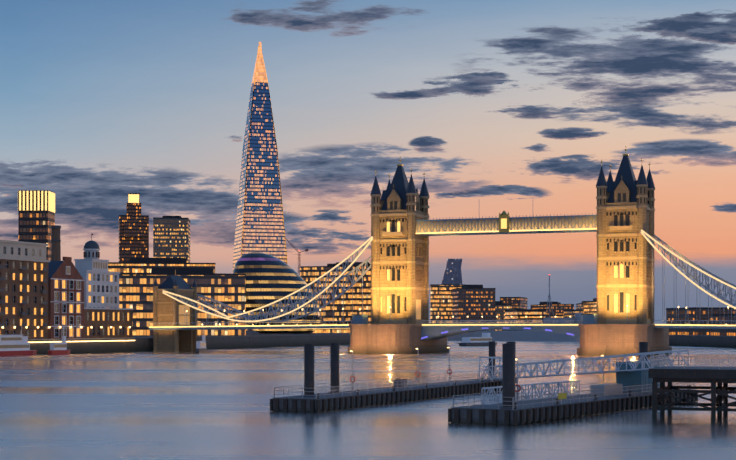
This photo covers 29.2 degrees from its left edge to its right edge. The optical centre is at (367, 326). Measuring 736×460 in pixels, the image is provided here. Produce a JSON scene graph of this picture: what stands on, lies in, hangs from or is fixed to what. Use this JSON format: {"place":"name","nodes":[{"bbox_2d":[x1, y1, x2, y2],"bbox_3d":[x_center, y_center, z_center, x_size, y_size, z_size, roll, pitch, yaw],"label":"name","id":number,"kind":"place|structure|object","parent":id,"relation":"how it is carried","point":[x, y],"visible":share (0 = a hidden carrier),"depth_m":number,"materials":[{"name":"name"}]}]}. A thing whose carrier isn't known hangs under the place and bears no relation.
{"place":"outdoors","nodes":[
{"label":"outdoors","id":0,"kind":"place"},
{"bbox_2d":[18,190,54,260],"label":"tower","id":1,"kind":"structure","parent":0,"point":[36,214],"depth_m":692.05,"materials":[{"name":"grey"}]},
{"bbox_2d":[0,160,76,195],"bbox_3d":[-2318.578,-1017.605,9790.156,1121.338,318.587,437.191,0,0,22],"label":"cloud","id":2,"kind":"structure","parent":0,"point":[39,170],"depth_m":9790.45,"materials":[{"name":"grey"}]},
{"bbox_2d":[0,168,238,247],"bbox_3d":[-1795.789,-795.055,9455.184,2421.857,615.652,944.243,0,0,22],"label":"cloud","id":3,"kind":"structure","parent":0,"point":[94,204],"depth_m":9454.33,"materials":[{"name":"grey"}]},
{"bbox_2d":[118,193,148,261],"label":"skyscraper","id":4,"kind":"structure","parent":0,"point":[133,232],"depth_m":1456.62,"materials":[{"name":"grey"}]},
{"bbox_2d":[153,216,189,262],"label":"office building","id":5,"kind":"structure","parent":0,"point":[171,236],"depth_m":1228.56,"materials":[{"name":"grey"}]},
{"bbox_2d":[230,136,241,141],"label":"cloud","id":6,"kind":"structure","parent":0,"point":[234,137],"depth_m":9831.86,"materials":[{"name":"grey"}]},
{"bbox_2d":[190,211,307,248],"bbox_3d":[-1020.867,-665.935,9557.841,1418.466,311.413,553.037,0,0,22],"label":"cloud","id":7,"kind":"structure","parent":0,"point":[228,241],"depth_m":9557.00,"materials":[{"name":"grey"}]},
{"bbox_2d":[227,0,422,35],"bbox_3d":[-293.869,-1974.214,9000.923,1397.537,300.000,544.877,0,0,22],"label":"cloud","id":8,"kind":"structure","parent":0,"point":[348,21],"depth_m":9001.13,"materials":[{"name":"grey"}]},
{"bbox_2d":[287,210,365,229],"bbox_3d":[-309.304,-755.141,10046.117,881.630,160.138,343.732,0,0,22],"label":"cloud","id":9,"kind":"structure","parent":0,"point":[330,215],"depth_m":10045.85,"materials":[{"name":"grey"}]},
{"bbox_2d":[286,228,370,253],"bbox_3d":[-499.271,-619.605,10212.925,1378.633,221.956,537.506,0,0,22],"label":"cloud","id":10,"kind":"structure","parent":0,"point":[324,245],"depth_m":10211.38,"materials":[{"name":"grey"}]},
{"bbox_2d":[0,340,735,459],"bbox_3d":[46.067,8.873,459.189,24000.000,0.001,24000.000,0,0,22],"label":"river water","id":11,"kind":"structure","parent":0,"point":[212,404],"depth_m":138.44,"materials":[{"name":"blue liquid"}]},
{"bbox_2d":[0,335,36,355],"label":"party boat","id":12,"kind":"object","parent":11,"relation":"on","point":[14,345],"visible":0.98,"depth_m":421.65,"materials":[{"name":"white metal"}]},
{"bbox_2d":[48,336,69,354],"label":"boat","id":13,"kind":"object","parent":11,"relation":"on","point":[58,348],"visible":0.92,"depth_m":432.31,"materials":[{"name":"white metal"}]},
{"bbox_2d":[195,335,206,352],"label":"launch","id":14,"kind":"object","parent":11,"relation":"on","point":[200,347],"visible":0.9,"depth_m":466.14,"materials":[{"name":"metal"}]},
{"bbox_2d":[458,333,496,345],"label":"boat","id":15,"kind":"object","parent":11,"relation":"on","point":[484,339],"visible":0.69,"depth_m":632.22,"materials":[{"name":"metal"}]},
{"bbox_2d":[447,274,582,340],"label":"warship","id":16,"kind":"object","parent":11,"relation":"on","point":[514,335],"visible":0.23,"depth_m":857.60,"materials":[{"name":"grey metal"}]},
{"bbox_2d":[0,0,735,323],"label":"sky","id":17,"kind":"structure","parent":0,"point":[97,85],"materials":[{"name":"blue"}]},
{"bbox_2d":[278,144,484,211],"bbox_3d":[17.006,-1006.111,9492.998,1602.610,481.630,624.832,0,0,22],"label":"cloud","id":18,"kind":"structure","parent":0,"point":[324,174],"depth_m":9494.34,"materials":[{"name":"grey"}]},
{"bbox_2d":[28,331,735,354],"bbox_3d":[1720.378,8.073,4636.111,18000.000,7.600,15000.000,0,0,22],"label":"embankment wall","id":19,"kind":"structure","parent":0,"point":[252,339],"depth_m":578.24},
{"bbox_2d":[0,225,134,342],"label":"waterfront buildings","id":20,"kind":"structure","parent":19,"relation":"on","point":[54,298],"depth_m":451.93,"materials":[{"name":"brown brick"}]},
{"bbox_2d":[108,258,215,272],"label":"more london","id":21,"kind":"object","parent":19,"relation":"on","point":[140,265],"visible":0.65,"depth_m":744.26,"materials":[{"name":"grey"}]},
{"bbox_2d":[119,268,245,335],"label":"more london","id":22,"kind":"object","parent":19,"relation":"on","point":[136,292],"visible":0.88,"depth_m":629.88,"materials":[{"name":"grey"}]},
{"bbox_2d":[232,42,286,273],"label":"skyscraper","id":23,"kind":"structure","parent":19,"relation":"on","point":[260,223],"depth_m":1482.81,"materials":[{"name":"blue glass"}]},
{"bbox_2d":[233,252,321,333],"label":"city hall","id":24,"kind":"structure","parent":19,"relation":"on","point":[270,278],"depth_m":752.79,"materials":[{"name":"black glass"}]},
{"bbox_2d":[291,243,307,274],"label":"tower crane","id":25,"kind":"object","parent":19,"relation":"on","point":[306,250],"visible":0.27,"depth_m":1747.14,"materials":[{"name":"grey metal"}]},
{"bbox_2d":[300,262,370,332],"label":"office building","id":26,"kind":"structure","parent":19,"relation":"on","point":[349,301],"depth_m":877.54,"materials":[{"name":"grey"}]},
{"bbox_2d":[149,149,735,355],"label":"bridge","id":27,"kind":"structure","parent":19,"relation":"on","point":[404,228],"depth_m":455.42,"materials":[{"name":"stone"}]},
{"bbox_2d":[430,284,464,322],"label":"glass building","id":28,"kind":"structure","parent":19,"relation":"on","point":[441,301],"depth_m":1236.18,"materials":[{"name":"yellow"}]},
{"bbox_2d":[197,324,726,335],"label":"promenade lights","id":29,"kind":"object","parent":19,"relation":"on","point":[306,328],"visible":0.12,"depth_m":633.30,"materials":[{"name":"yellow"}]},
{"bbox_2d":[429,316,570,330],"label":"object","id":30,"kind":"structure","parent":19,"relation":"on","point":[490,323],"depth_m":970.08,"materials":[{"name":"grey"}]},
{"bbox_2d":[270,341,735,424],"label":"river pier","id":31,"kind":"structure","parent":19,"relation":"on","point":[641,382],"depth_m":145.85,"materials":[{"name":"metal"}]},
{"bbox_2d":[495,301,512,330],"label":"building","id":32,"kind":"structure","parent":19,"relation":"on","point":[500,307],"depth_m":1327.04,"materials":[{"name":"grey"}]},
{"bbox_2d":[500,297,526,308],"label":"building","id":33,"kind":"structure","parent":19,"relation":"on","point":[519,302],"depth_m":1767.56,"materials":[{"name":"grey"}]},
{"bbox_2d":[504,309,546,322],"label":"building","id":34,"kind":"structure","parent":19,"relation":"on","point":[514,313],"depth_m":1224.93,"materials":[{"name":"brown"}]},
{"bbox_2d":[518,315,563,322],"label":"building","id":35,"kind":"structure","parent":19,"relation":"on","point":[533,317],"depth_m":1129.57,"materials":[{"name":"grey"}]},
{"bbox_2d":[531,302,573,317],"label":"building","id":36,"kind":"structure","parent":19,"relation":"on","point":[558,308],"depth_m":1562.88,"materials":[{"name":"grey"}]},
{"bbox_2d":[564,310,583,317],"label":"building","id":37,"kind":"structure","parent":19,"relation":"on","point":[568,313],"depth_m":1438.12,"materials":[{"name":"grey"}]},
{"bbox_2d":[576,301,591,309],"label":"building","id":38,"kind":"structure","parent":19,"relation":"on","point":[579,306],"depth_m":1886.06,"materials":[{"name":"grey"}]},
{"bbox_2d":[584,298,596,313],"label":"building","id":39,"kind":"structure","parent":19,"relation":"on","point":[590,307],"depth_m":1295.80,"materials":[{"name":"yellow"}]},
{"bbox_2d":[666,307,735,334],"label":"lit building","id":40,"kind":"structure","parent":19,"relation":"on","point":[697,313],"depth_m":681.86,"materials":[{"name":"grey"}]},
{"bbox_2d":[371,85,462,99],"bbox_3d":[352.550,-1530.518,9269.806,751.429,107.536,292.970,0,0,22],"label":"cloud","id":41,"kind":"structure","parent":0,"point":[416,94],"depth_m":9270.75,"materials":[{"name":"grey"}]},
{"bbox_2d":[409,136,446,151],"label":"cloud","id":42,"kind":"structure","parent":0,"point":[425,143],"depth_m":9874.23,"materials":[{"name":"grey"}]},
{"bbox_2d":[441,259,461,283],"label":"tower building","id":43,"kind":"structure","parent":0,"point":[452,274],"depth_m":2587.37,"materials":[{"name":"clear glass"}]},
{"bbox_2d":[452,285,495,330],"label":"office building","id":44,"kind":"structure","parent":0,"point":[474,302],"depth_m":1131.32,"materials":[{"name":"grey"}]},
{"bbox_2d":[461,71,507,78],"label":"cloud","id":45,"kind":"structure","parent":0,"point":[494,74],"depth_m":10089.81,"materials":[{"name":"grey"}]},
{"bbox_2d":[435,185,547,199],"bbox_3d":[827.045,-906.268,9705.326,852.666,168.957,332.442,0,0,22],"label":"cloud","id":46,"kind":"structure","parent":0,"point":[488,190],"depth_m":9704.72,"materials":[{"name":"grey"}]},
{"bbox_2d":[419,73,596,100],"bbox_3d":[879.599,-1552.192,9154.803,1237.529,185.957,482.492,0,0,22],"label":"cloud","id":47,"kind":"structure","parent":0,"point":[472,85],"depth_m":9156.96,"materials":[{"name":"grey"}]},
{"bbox_2d":[524,143,546,151],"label":"cloud","id":48,"kind":"structure","parent":0,"point":[539,147],"depth_m":9921.88,"materials":[{"name":"grey"}]},
{"bbox_2d":[498,105,597,118],"bbox_3d":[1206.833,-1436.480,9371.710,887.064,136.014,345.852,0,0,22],"label":"cloud","id":49,"kind":"structure","parent":0,"point":[530,112],"depth_m":9372.35,"materials":[{"name":"grey"}]},
{"bbox_2d":[538,127,606,139],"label":"cloud","id":50,"kind":"structure","parent":0,"point":[572,133],"depth_m":10139.39,"materials":[{"name":"grey"}]},
{"bbox_2d":[488,154,668,183],"bbox_3d":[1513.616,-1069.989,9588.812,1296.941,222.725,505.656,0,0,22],"label":"cloud","id":51,"kind":"structure","parent":0,"point":[578,166],"depth_m":9589.79,"materials":[{"name":"grey"}]},
{"bbox_2d":[467,26,735,105],"bbox_3d":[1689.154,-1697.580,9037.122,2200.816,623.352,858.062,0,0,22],"label":"cloud","id":52,"kind":"structure","parent":0,"point":[632,60],"depth_m":9037.25,"materials":[{"name":"grey"}]},
{"bbox_2d":[529,25,728,73],"bbox_3d":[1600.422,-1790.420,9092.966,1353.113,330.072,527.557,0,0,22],"label":"cloud","id":53,"kind":"structure","parent":0,"point":[636,36],"depth_m":9092.89,"materials":[{"name":"grey"}]},
{"bbox_2d":[561,99,735,133],"bbox_3d":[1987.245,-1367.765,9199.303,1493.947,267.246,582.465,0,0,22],"label":"cloud","id":54,"kind":"structure","parent":0,"point":[647,115],"depth_m":9200.61,"materials":[{"name":"grey"}]},
{"bbox_2d":[615,139,735,165],"bbox_3d":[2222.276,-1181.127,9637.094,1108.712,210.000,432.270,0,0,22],"label":"cloud","id":55,"kind":"structure","parent":0,"point":[704,152],"depth_m":9637.40,"materials":[{"name":"grey"}]},
{"bbox_2d":[629,10,735,44],"bbox_3d":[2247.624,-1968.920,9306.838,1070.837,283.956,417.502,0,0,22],"label":"cloud","id":56,"kind":"structure","parent":0,"point":[679,26],"depth_m":9307.73,"materials":[{"name":"grey"}]},
{"bbox_2d":[710,203,735,212],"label":"cloud","id":57,"kind":"structure","parent":0,"point":[729,208],"depth_m":9964.24,"materials":[{"name":"grey"}]},
{"bbox_2d":[711,314,735,335],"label":"building","id":58,"kind":"structure","parent":0,"point":[725,332],"depth_m":636.01,"materials":[{"name":"brown"}]}
]}

